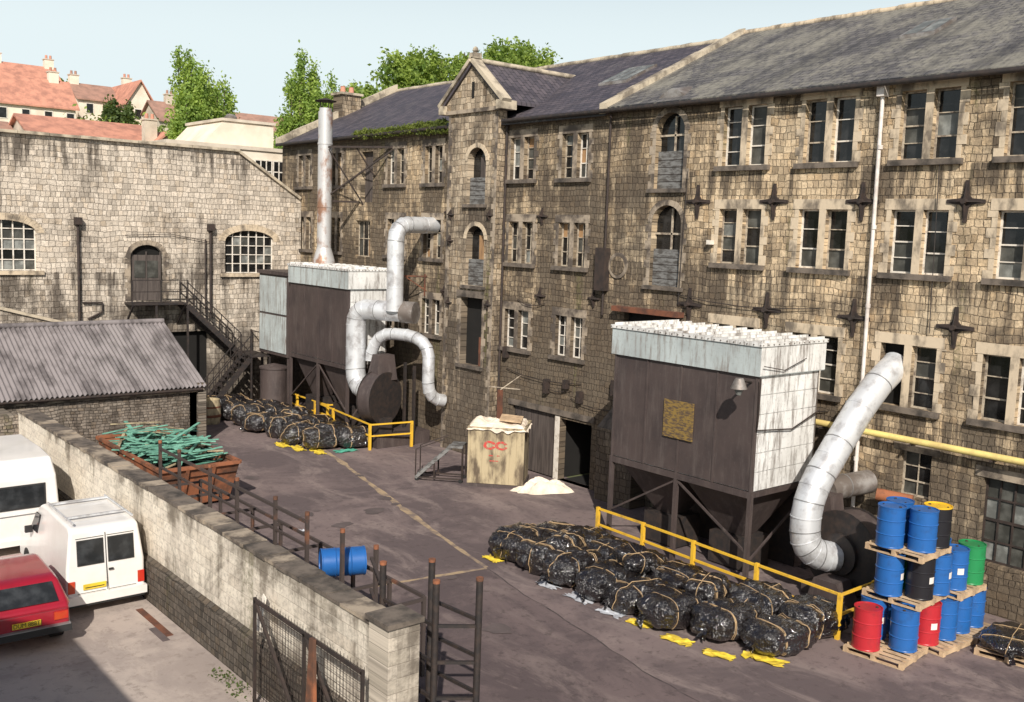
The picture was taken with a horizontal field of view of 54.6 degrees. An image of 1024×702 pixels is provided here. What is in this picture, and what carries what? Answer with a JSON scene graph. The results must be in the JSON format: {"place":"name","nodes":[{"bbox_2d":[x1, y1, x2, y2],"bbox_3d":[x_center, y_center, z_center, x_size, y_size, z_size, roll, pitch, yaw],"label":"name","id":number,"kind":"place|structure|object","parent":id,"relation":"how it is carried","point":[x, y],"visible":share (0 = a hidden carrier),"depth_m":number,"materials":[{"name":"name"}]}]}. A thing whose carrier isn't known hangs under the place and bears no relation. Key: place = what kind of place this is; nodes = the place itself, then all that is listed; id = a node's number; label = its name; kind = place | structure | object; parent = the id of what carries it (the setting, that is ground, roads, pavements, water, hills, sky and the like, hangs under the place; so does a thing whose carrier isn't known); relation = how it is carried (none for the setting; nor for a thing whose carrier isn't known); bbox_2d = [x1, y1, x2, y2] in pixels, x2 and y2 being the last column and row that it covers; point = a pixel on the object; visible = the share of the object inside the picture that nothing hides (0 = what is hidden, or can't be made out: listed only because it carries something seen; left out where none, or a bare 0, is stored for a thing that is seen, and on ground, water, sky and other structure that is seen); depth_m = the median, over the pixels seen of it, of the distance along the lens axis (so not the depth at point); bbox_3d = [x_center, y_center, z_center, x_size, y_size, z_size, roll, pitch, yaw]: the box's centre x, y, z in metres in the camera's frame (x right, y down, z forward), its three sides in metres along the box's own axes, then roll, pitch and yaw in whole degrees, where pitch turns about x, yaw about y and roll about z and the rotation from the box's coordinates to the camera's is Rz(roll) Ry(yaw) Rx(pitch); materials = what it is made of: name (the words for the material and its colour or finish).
{"place":"outdoors","nodes":[
{"label":"outdoors","id":0,"kind":"place"},
{"bbox_2d":[0,546,268,701],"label":"car park pavement","id":1,"kind":"structure","parent":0,"point":[118,650],"depth_m":19.29,"materials":[{"name":"concrete"}]},
{"bbox_2d":[0,408,18,435],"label":"stone wall","id":2,"kind":"structure","parent":1,"relation":"on","point":[9,423],"depth_m":30.92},
{"bbox_2d":[0,434,58,548],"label":"white campervan","id":3,"kind":"object","parent":1,"relation":"on","point":[28,485],"visible":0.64,"depth_m":25.27,"materials":[{"name":"paint"}]},
{"bbox_2d":[0,553,71,643],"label":"red estate car","id":4,"kind":"object","parent":1,"relation":"on","point":[34,601],"visible":1,"depth_m":19.80,"materials":[{"name":"paint"}]},
{"bbox_2d":[20,494,146,608],"bbox_3d":[-10.177,4.508,23.379,2.000,2.056,4.236,-4,9,-39],"label":"white van","id":5,"kind":"object","parent":1,"relation":"on","point":[88,551],"visible":0.83,"depth_m":22.02,"materials":[{"name":"paint"}]},
{"bbox_2d":[16,408,424,701],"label":"wall blocks","id":6,"kind":"structure","parent":1,"relation":"on","point":[210,573],"depth_m":19.16,"materials":[{"name":"concrete"}]},
{"bbox_2d":[253,595,364,701],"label":"wire gate","id":7,"kind":"structure","parent":1,"relation":"on","point":[257,603],"depth_m":16.63,"materials":[{"name":"metal"}]},
{"bbox_2d":[305,637,316,701],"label":"gate post","id":8,"kind":"object","parent":1,"relation":"on","point":[311,689],"visible":1,"depth_m":15.69,"materials":[{"name":"metal"}]},
{"bbox_2d":[0,0,928,116],"label":"sky","id":9,"kind":"structure","parent":0,"point":[254,43],"materials":[{"name":"blue"}]},
{"bbox_2d":[567,472,589,477],"bbox_3d":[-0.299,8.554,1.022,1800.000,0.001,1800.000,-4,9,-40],"label":"ground","id":10,"kind":"structure","parent":0,"point":[578,475],"depth_m":35.83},
{"bbox_2d":[0,129,301,398],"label":"stone workshop building","id":11,"kind":"structure","parent":10,"relation":"on","point":[91,227],"depth_m":43.61,"materials":[{"name":"beige stone"}]},
{"bbox_2d":[0,213,279,394],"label":"windows and door","id":12,"kind":"structure","parent":11,"relation":"in","point":[246,251],"depth_m":44.20,"materials":[{"name":"beige glass"}]},
{"bbox_2d":[154,114,282,181],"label":"cream flat roofed building","id":13,"kind":"structure","parent":10,"relation":"on","point":[252,140],"depth_m":55.41,"materials":[{"name":"paint"}]},
{"bbox_2d":[202,399,1023,701],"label":"yard pavement","id":14,"kind":"structure","parent":0,"point":[469,520],"depth_m":26.85,"materials":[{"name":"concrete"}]},
{"bbox_2d":[0,306,61,322],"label":"raking stone wall","id":15,"kind":"structure","parent":14,"relation":"on","point":[8,315],"depth_m":39.69,"materials":[{"name":"stone"}]},
{"bbox_2d":[0,318,205,443],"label":"stone shed","id":16,"kind":"structure","parent":14,"relation":"on","point":[91,380],"depth_m":37.40,"materials":[{"name":"metal"}]},
{"bbox_2d":[96,421,241,502],"bbox_3d":[-11.053,3.409,31.860,3.146,1.914,5.859,-4,9,-40],"label":"rusty skip","id":17,"kind":"object","parent":14,"relation":"on","point":[138,448],"visible":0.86,"depth_m":30.88,"materials":[{"name":"paint"}]},
{"bbox_2d":[124,280,270,398],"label":"iron fire stair","id":18,"kind":"object","parent":14,"relation":"on","point":[209,328],"visible":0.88,"depth_m":45.03,"materials":[{"name":"metal"}]},
{"bbox_2d":[239,411,277,430],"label":"wrapped bale","id":19,"kind":"object","parent":14,"relation":"on","point":[253,421],"visible":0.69,"depth_m":40.84,"materials":[{"name":"black"}]},
{"bbox_2d":[259,363,286,403],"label":"dark storage tank","id":20,"kind":"object","parent":14,"relation":"on","point":[273,381],"visible":0.64,"depth_m":44.62,"materials":[{"name":"metal"}]},
{"bbox_2d":[263,413,302,437],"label":"wrapped bale","id":21,"kind":"object","parent":14,"relation":"on","point":[273,424],"visible":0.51,"depth_m":40.05,"materials":[{"name":"black"}]},
{"bbox_2d":[158,440,425,676],"bbox_3d":[-5.530,4.335,22.744,1.185,2.820,10.700,-4,9,-40],"label":"rusty stillage rack","id":22,"kind":"object","parent":14,"relation":"on","point":[277,522],"visible":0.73,"depth_m":21.81,"materials":[{"name":"metal"}]},
{"bbox_2d":[319,545,366,576],"bbox_3d":[-3.418,4.249,20.033,0.885,0.600,0.600,0,7,-18],"label":"steel drum","id":23,"kind":"object","parent":22,"relation":"on","point":[355,560],"visible":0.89,"depth_m":19.84,"materials":[{"name":"metal"}]},
{"bbox_2d":[277,418,313,445],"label":"wrapped bale","id":24,"kind":"object","parent":14,"relation":"on","point":[289,432],"visible":0.62,"depth_m":39.03,"materials":[{"name":"black"}]},
{"bbox_2d":[299,423,339,448],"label":"wrapped bale","id":25,"kind":"object","parent":14,"relation":"on","point":[317,436],"visible":0.96,"depth_m":38.21,"materials":[{"name":"black"}]},
{"bbox_2d":[257,262,386,424],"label":"dust filter unit","id":26,"kind":"object","parent":14,"relation":"on","point":[304,307],"visible":0.81,"depth_m":42.18,"materials":[{"name":"black metal"}]},
{"bbox_2d":[313,98,392,263],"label":"flue chimney stack","id":27,"kind":"object","parent":26,"relation":"on","point":[323,252],"visible":0.98,"depth_m":43.06,"materials":[{"name":"metal"}]},
{"bbox_2d":[337,423,372,447],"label":"wrapped bale","id":28,"kind":"object","parent":14,"relation":"on","point":[352,436],"visible":0.9,"depth_m":38.62,"materials":[{"name":"black"}]},
{"bbox_2d":[314,401,412,449],"bbox_3d":[-6.524,3.005,41.100,1.840,1.040,5.890,-4,9,-40],"label":"yellow guard rail","id":29,"kind":"object","parent":14,"relation":"on","point":[369,435],"visible":0.76,"depth_m":39.29,"materials":[{"name":"metal"}]},
{"bbox_2d":[345,216,446,448],"bbox_3d":[-4.564,-0.776,39.325,3.630,9.102,3.224,0,7,-19],"label":"extraction duct and fan","id":30,"kind":"object","parent":14,"relation":"on","point":[376,389],"visible":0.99,"depth_m":39.12},
{"bbox_2d":[320,448,487,567],"bbox_3d":[-4.240,4.630,32.503,0.377,0.001,15.658,-2,8,-27],"label":"pavement seam","id":31,"kind":"object","parent":14,"relation":"on","point":[411,514],"visible":0.94,"depth_m":30.40,"materials":[{"name":"concrete"}]},
{"bbox_2d":[414,435,467,482],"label":"mobile steps","id":32,"kind":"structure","parent":14,"relation":"on","point":[453,444],"depth_m":34.15,"materials":[{"name":"metal"}]},
{"bbox_2d":[466,375,531,488],"bbox_3d":[-0.418,2.669,34.219,2.101,3.762,1.817,3,7,7],"label":"wooden crate","id":33,"kind":"object","parent":14,"relation":"on","point":[498,449],"visible":1,"depth_m":33.54,"materials":[{"name":"brown wood"}]},
{"bbox_2d":[488,522,550,561],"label":"wrapped bale","id":34,"kind":"object","parent":14,"relation":"on","point":[504,541],"visible":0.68,"depth_m":26.10,"materials":[{"name":"black"}]},
{"bbox_2d":[357,569,703,701],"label":"pavement repair","id":35,"kind":"structure","parent":14,"relation":"on","point":[540,653],"depth_m":20.31,"materials":[{"name":"asphalt"}]},
{"bbox_2d":[369,556,483,701],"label":"steel rack frame","id":36,"kind":"object","parent":35,"relation":"on","point":[433,662],"visible":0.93,"depth_m":15.78,"materials":[{"name":"black metal"}]},
{"bbox_2d":[515,537,557,574],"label":"wrapped bale","id":37,"kind":"object","parent":14,"relation":"on","point":[530,554],"visible":0.5,"depth_m":25.15,"materials":[{"name":"black"}]},
{"bbox_2d":[546,531,586,548],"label":"wrapped bale","id":38,"kind":"object","parent":37,"relation":"on","point":[562,539],"visible":0.78,"depth_m":25.42,"materials":[{"name":"black"}]},
{"bbox_2d":[510,477,573,494],"bbox_3d":[0.989,4.453,33.351,2.154,0.495,0.997,0,7,-18],"label":"pile","id":39,"kind":"object","parent":14,"relation":"on","point":[539,486],"visible":1,"depth_m":33.07,"materials":[{"name":"sand"}]},
{"bbox_2d":[537,545,604,587],"bbox_3d":[1.557,5.339,24.725,2.041,0.854,1.128,0,10,-39],"label":"wrapped bale","id":40,"kind":"object","parent":14,"relation":"on","point":[564,566],"visible":0.8,"depth_m":24.27,"materials":[{"name":"black"}]},
{"bbox_2d":[574,559,638,601],"bbox_3d":[2.317,5.484,23.933,1.170,0.805,1.908,8,7,41],"label":"wrapped bale","id":41,"kind":"object","parent":14,"relation":"on","point":[594,580],"visible":0.67,"depth_m":23.43,"materials":[{"name":"black"}]},
{"bbox_2d":[586,535,628,559],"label":"wrapped bale","id":42,"kind":"object","parent":14,"relation":"on","point":[605,546],"visible":0.32,"depth_m":25.50,"materials":[{"name":"black"}]},
{"bbox_2d":[609,547,666,576],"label":"wrapped bale","id":43,"kind":"object","parent":14,"relation":"on","point":[658,557],"visible":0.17,"depth_m":24.81,"materials":[{"name":"black"}]},
{"bbox_2d":[613,543,658,573],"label":"wrapped bale","id":44,"kind":"object","parent":43,"relation":"on","point":[634,557],"visible":0.94,"depth_m":24.00,"materials":[{"name":"black"}]},
{"bbox_2d":[600,576,675,613],"bbox_3d":[2.986,5.644,23.136,1.877,0.724,1.231,-3,12,-29],"label":"wrapped bale","id":45,"kind":"object","parent":14,"relation":"on","point":[622,595],"visible":0.6,"depth_m":22.75,"materials":[{"name":"black"}]},
{"bbox_2d":[282,66,1023,624],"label":"walls","id":46,"kind":"structure","parent":14,"relation":"on","point":[992,314],"depth_m":29.67,"materials":[{"name":"stone"}]},
{"bbox_2d":[331,86,363,117],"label":"chimney","id":47,"kind":"object","parent":46,"relation":"attached to","point":[347,103],"visible":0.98,"depth_m":50.99,"materials":[{"name":"stone"}]},
{"bbox_2d":[275,0,1023,145],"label":"roof","id":48,"kind":"structure","parent":46,"relation":"on","point":[925,41],"depth_m":31.37,"materials":[{"name":"stone"}]},
{"bbox_2d":[351,117,448,139],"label":"gutter moss","id":49,"kind":"object","parent":48,"relation":"attached to","point":[442,121],"visible":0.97,"depth_m":40.30,"materials":[{"name":"plant"}]},
{"bbox_2d":[294,72,1023,509],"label":"stone trim","id":50,"kind":"structure","parent":46,"relation":"attached to","point":[626,486],"depth_m":28.50,"materials":[{"name":"stone"}]},
{"bbox_2d":[302,82,1023,570],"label":"windows","id":51,"kind":"structure","parent":46,"relation":"attached to","point":[1002,532],"depth_m":26.80,"materials":[{"name":"paint"}]},
{"bbox_2d":[440,180,985,348],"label":"tie plates","id":52,"kind":"object","parent":46,"relation":"attached to","point":[965,202],"visible":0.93,"depth_m":25.99,"materials":[{"name":"metal"}]},
{"bbox_2d":[496,85,1023,506],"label":"wall pipes","id":53,"kind":"object","parent":46,"relation":"attached to","point":[882,92],"depth_m":25.48,"materials":[{"name":"metal"}]},
{"bbox_2d":[636,585,704,630],"bbox_3d":[3.549,5.744,22.218,1.634,0.775,1.296,1,5,-30],"label":"wrapped bale","id":54,"kind":"object","parent":14,"relation":"on","point":[664,607],"visible":0.88,"depth_m":21.75,"materials":[{"name":"black"}]},
{"bbox_2d":[646,560,707,589],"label":"wrapped bale","id":55,"kind":"object","parent":14,"relation":"on","point":[677,573],"visible":0.47,"depth_m":23.82,"materials":[{"name":"black"}]},
{"bbox_2d":[606,319,828,585],"bbox_3d":[5.119,2.511,26.835,3.620,6.210,5.152,-4,9,-40],"label":"dust filter unit","id":56,"kind":"object","parent":14,"relation":"on","point":[713,434],"visible":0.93,"depth_m":25.85,"materials":[{"name":"black metal"}]},
{"bbox_2d":[689,596,764,640],"bbox_3d":[4.728,5.845,21.702,2.016,0.786,1.189,-1,4,-32],"label":"wrapped bale","id":57,"kind":"object","parent":14,"relation":"on","point":[722,618],"visible":0.87,"depth_m":21.27,"materials":[{"name":"black"}]},
{"bbox_2d":[595,506,874,639],"bbox_3d":[5.156,5.321,25.123,1.490,1.042,7.940,-4,9,-40],"label":"yellow guard rail","id":58,"kind":"object","parent":14,"relation":"on","point":[691,557],"visible":0.73,"depth_m":24.49,"materials":[{"name":"metal"}]},
{"bbox_2d":[725,578,793,615],"bbox_3d":[5.750,5.732,22.660,1.629,0.831,1.266,-5,13,-32],"label":"wrapped bale","id":59,"kind":"object","parent":14,"relation":"on","point":[769,597],"visible":0.54,"depth_m":22.41,"materials":[{"name":"black"}]},
{"bbox_2d":[740,613,817,655],"bbox_3d":[5.639,6.007,21.076,1.705,0.658,1.166,0,6,-28],"label":"wrapped bale","id":60,"kind":"object","parent":14,"relation":"on","point":[771,635],"visible":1,"depth_m":20.70,"materials":[{"name":"black"}]},
{"bbox_2d":[778,593,849,641],"bbox_3d":[6.638,5.869,22.004,1.688,0.795,1.281,-1,5,-40],"label":"wrapped bale","id":61,"kind":"object","parent":14,"relation":"on","point":[819,612],"visible":0.75,"depth_m":21.63,"materials":[{"name":"black"}]},
{"bbox_2d":[789,352,913,617],"bbox_3d":[8.628,3.085,24.259,3.873,5.925,2.236,-4,9,-40],"label":"extraction duct and fan","id":62,"kind":"object","parent":14,"relation":"on","point":[830,534],"visible":0.94,"depth_m":23.76},
{"bbox_2d":[842,634,928,670],"bbox_3d":[7.962,6.349,21.155,1.312,0.138,1.300,9,9,44],"label":"wooden pallet","id":63,"kind":"object","parent":14,"relation":"on","point":[885,650],"visible":0.64,"depth_m":20.77,"materials":[{"name":"brown wood"}]},
{"bbox_2d":[851,601,883,651],"bbox_3d":[7.518,5.832,21.017,0.600,0.885,0.600,4,7,18],"label":"steel drum","id":64,"kind":"object","parent":63,"relation":"on","point":[867,626],"visible":1,"depth_m":20.80,"materials":[{"name":"metal"}]},
{"bbox_2d":[888,602,919,652],"bbox_3d":[8.311,5.859,21.029,0.600,0.885,0.600,-4,9,-42],"label":"steel drum","id":65,"kind":"object","parent":63,"relation":"on","point":[904,630],"visible":0.97,"depth_m":20.81,"materials":[{"name":"metal"}]},
{"bbox_2d":[861,583,946,611],"bbox_3d":[8.545,5.275,21.623,1.300,0.138,1.318,-4,9,-43],"label":"wooden pallet","id":66,"kind":"object","parent":65,"relation":"on","point":[921,606],"visible":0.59,"depth_m":21.16,"materials":[{"name":"brown wood"}]},
{"bbox_2d":[874,548,905,596],"bbox_3d":[8.130,4.772,21.383,0.600,0.885,0.600,-4,9,-40],"label":"steel drum","id":67,"kind":"object","parent":66,"relation":"on","point":[889,575],"visible":0.86,"depth_m":21.16,"materials":[{"name":"metal"}]},
{"bbox_2d":[904,552,936,600],"bbox_3d":[8.728,4.812,21.227,0.600,0.885,0.600,-4,9,-40],"label":"steel drum","id":68,"kind":"object","parent":66,"relation":"on","point":[919,582],"visible":0.83,"depth_m":21.00,"materials":[{"name":"metal"}]},
{"bbox_2d":[933,552,953,595],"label":"steel drum","id":69,"kind":"object","parent":66,"relation":"on","point":[943,575],"visible":0.45,"depth_m":21.30,"materials":[{"name":"metal"}]},
{"bbox_2d":[865,538,951,563],"bbox_3d":[8.579,4.253,21.502,1.300,0.138,1.314,-4,9,-41],"label":"wooden pallet","id":70,"kind":"object","parent":69,"relation":"on","point":[924,558],"visible":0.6,"depth_m":21.05,"materials":[{"name":"brown wood"}]},
{"bbox_2d":[875,501,906,548],"bbox_3d":[8.145,3.740,21.341,0.600,0.885,0.600,-2,8,-30],"label":"steel drum","id":71,"kind":"object","parent":70,"relation":"on","point":[890,526],"visible":1,"depth_m":21.12,"materials":[{"name":"metal"}]},
{"bbox_2d":[907,505,939,553],"bbox_3d":[8.747,3.787,21.124,0.600,0.885,0.600,-1,7,-21],"label":"steel drum","id":72,"kind":"object","parent":70,"relation":"on","point":[923,529],"visible":1,"depth_m":20.90,"materials":[{"name":"metal"}]},
{"bbox_2d":[924,501,952,548],"bbox_3d":[9.191,3.760,21.476,0.600,0.885,0.600,-3,9,-37],"label":"steel drum","id":73,"kind":"object","parent":70,"relation":"on","point":[944,525],"visible":0.59,"depth_m":21.23,"materials":[{"name":"metal"}]},
{"bbox_2d":[917,634,973,657],"bbox_3d":[9.226,6.313,21.826,1.250,0.138,1.268,-3,9,-37],"label":"wooden pallet","id":74,"kind":"object","parent":14,"relation":"on","point":[961,643],"visible":0.38,"depth_m":21.34,"materials":[{"name":"brown wood"}]},
{"bbox_2d":[913,601,941,645],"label":"steel drum","id":75,"kind":"object","parent":74,"relation":"on","point":[929,625],"visible":0.54,"depth_m":21.18,"materials":[{"name":"metal"}]},
{"bbox_2d":[939,594,958,640],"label":"steel drum","id":76,"kind":"object","parent":74,"relation":"on","point":[949,619],"visible":0.58,"depth_m":21.48,"materials":[{"name":"metal"}]},
{"bbox_2d":[956,622,990,643],"bbox_3d":[10.240,6.270,22.483,1.100,0.138,1.118,-4,9,-41],"label":"wooden pallet","id":77,"kind":"object","parent":14,"relation":"on","point":[973,631],"visible":0.05,"depth_m":22.07,"materials":[{"name":"brown wood"}]},
{"bbox_2d":[950,589,972,633],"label":"steel drum","id":78,"kind":"object","parent":77,"relation":"on","point":[964,616],"visible":0.38,"depth_m":21.90,"materials":[{"name":"metal"}]},
{"bbox_2d":[947,583,986,600],"bbox_3d":[9.771,5.242,22.262,1.200,0.138,1.216,-4,9,-40],"label":"wooden pallet","id":79,"kind":"object","parent":78,"relation":"on","point":[973,590],"visible":0.34,"depth_m":21.73,"materials":[{"name":"brown wood"}]},
{"bbox_2d":[950,543,969,590],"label":"steel drum","id":80,"kind":"object","parent":79,"relation":"on","point":[960,565],"visible":0.62,"depth_m":21.66,"materials":[{"name":"metal"}]},
{"bbox_2d":[958,539,986,584],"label":"steel drum","id":81,"kind":"object","parent":79,"relation":"on","point":[976,566],"visible":0.76,"depth_m":22.05,"materials":[{"name":"metal"}]},
{"bbox_2d":[967,586,986,627],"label":"steel drum","id":82,"kind":"object","parent":77,"relation":"on","point":[978,610],"visible":0.26,"depth_m":22.28,"materials":[{"name":"metal"}]},
{"bbox_2d":[974,641,1023,667],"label":"wooden pallet","id":83,"kind":"object","parent":14,"relation":"on","point":[978,648],"visible":0.33,"depth_m":21.04,"materials":[{"name":"brown wood"}]},
{"bbox_2d":[977,621,1023,665],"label":"bale","id":84,"kind":"object","parent":83,"relation":"on","point":[1006,638],"visible":1,"depth_m":21.00,"materials":[{"name":"black"}]},
{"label":"hill","id":85,"kind":"structure","parent":0,"visible":0},
{"bbox_2d":[12,119,23,129],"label":"walls","id":86,"kind":"structure","parent":85,"relation":"on","point":[17,126],"depth_m":71.84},
{"bbox_2d":[8,113,141,139],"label":"roof","id":87,"kind":"structure","parent":86,"relation":"on","point":[50,124],"depth_m":72.69,"materials":[{"name":"tile"}]},
{"bbox_2d":[0,103,75,121],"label":"walls","id":88,"kind":"structure","parent":85,"relation":"on","point":[15,108],"depth_m":94.07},
{"bbox_2d":[0,74,79,110],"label":"roof","id":89,"kind":"structure","parent":88,"relation":"on","point":[27,91],"depth_m":95.18,"materials":[{"name":"tile"}]},
{"bbox_2d":[75,97,106,120],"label":"walls","id":90,"kind":"structure","parent":85,"relation":"on","point":[98,107],"depth_m":103.92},
{"bbox_2d":[69,83,115,101],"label":"roof","id":91,"kind":"structure","parent":90,"relation":"on","point":[90,92],"depth_m":105.01,"materials":[{"name":"brown tile"}]},
{"bbox_2d":[99,94,140,124],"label":"broadleaf tree","id":92,"kind":"object","parent":85,"relation":"on","point":[110,109],"visible":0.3,"depth_m":99.03,"materials":[{"name":"green plant"}]},
{"bbox_2d":[117,82,149,125],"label":"walls","id":93,"kind":"structure","parent":85,"relation":"on","point":[139,97],"depth_m":103.13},
{"bbox_2d":[112,80,153,106],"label":"roof","id":94,"kind":"structure","parent":93,"relation":"on","point":[123,92],"depth_m":103.92,"materials":[{"name":"tile"}]},
{"bbox_2d":[164,43,226,139],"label":"poplar tree","id":95,"kind":"object","parent":85,"relation":"on","point":[191,103],"visible":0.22,"depth_m":69.63,"materials":[{"name":"green plant"}]},
{"bbox_2d":[204,60,239,118],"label":"poplar tree","id":96,"kind":"object","parent":85,"relation":"on","point":[229,107],"visible":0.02,"depth_m":74.67,"materials":[{"name":"green plant"}]},
{"bbox_2d":[273,40,323,148],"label":"poplar tree","id":97,"kind":"object","parent":85,"relation":"on","point":[309,92],"visible":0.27,"depth_m":75.52,"materials":[{"name":"green plant"}]},
{"bbox_2d":[365,47,447,93],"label":"broadleaf tree","id":98,"kind":"object","parent":85,"relation":"on","point":[398,75],"visible":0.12,"depth_m":68.63,"materials":[{"name":"green plant"}]},
{"bbox_2d":[403,44,450,81],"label":"broadleaf tree","id":99,"kind":"object","parent":85,"relation":"on","point":[426,64],"visible":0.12,"depth_m":69.25,"materials":[{"name":"green plant"}]},
{"bbox_2d":[445,35,562,70],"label":"broadleaf tree","id":100,"kind":"object","parent":85,"relation":"on","point":[491,52],"visible":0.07,"depth_m":72.57,"materials":[{"name":"green plant"}]},
{"bbox_2d":[506,36,555,67],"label":"broadleaf tree","id":101,"kind":"object","parent":85,"relation":"on","point":[526,48],"visible":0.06,"depth_m":74.74,"materials":[{"name":"green plant"}]},
{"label":"walls","id":102,"kind":"object","parent":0,"visible":0},
{"bbox_2d":[0,61,60,80],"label":"roof","id":103,"kind":"structure","parent":102,"relation":"on","point":[21,70],"depth_m":103.41,"materials":[{"name":"tile"}]},
{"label":"wrapped bale","id":104,"kind":"object","parent":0,"visible":0},
{"bbox_2d":[685,571,729,599],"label":"wrapped bale","id":105,"kind":"object","parent":104,"relation":"on","point":[704,586],"visible":0.82,"depth_m":22.28,"materials":[{"name":"black"}]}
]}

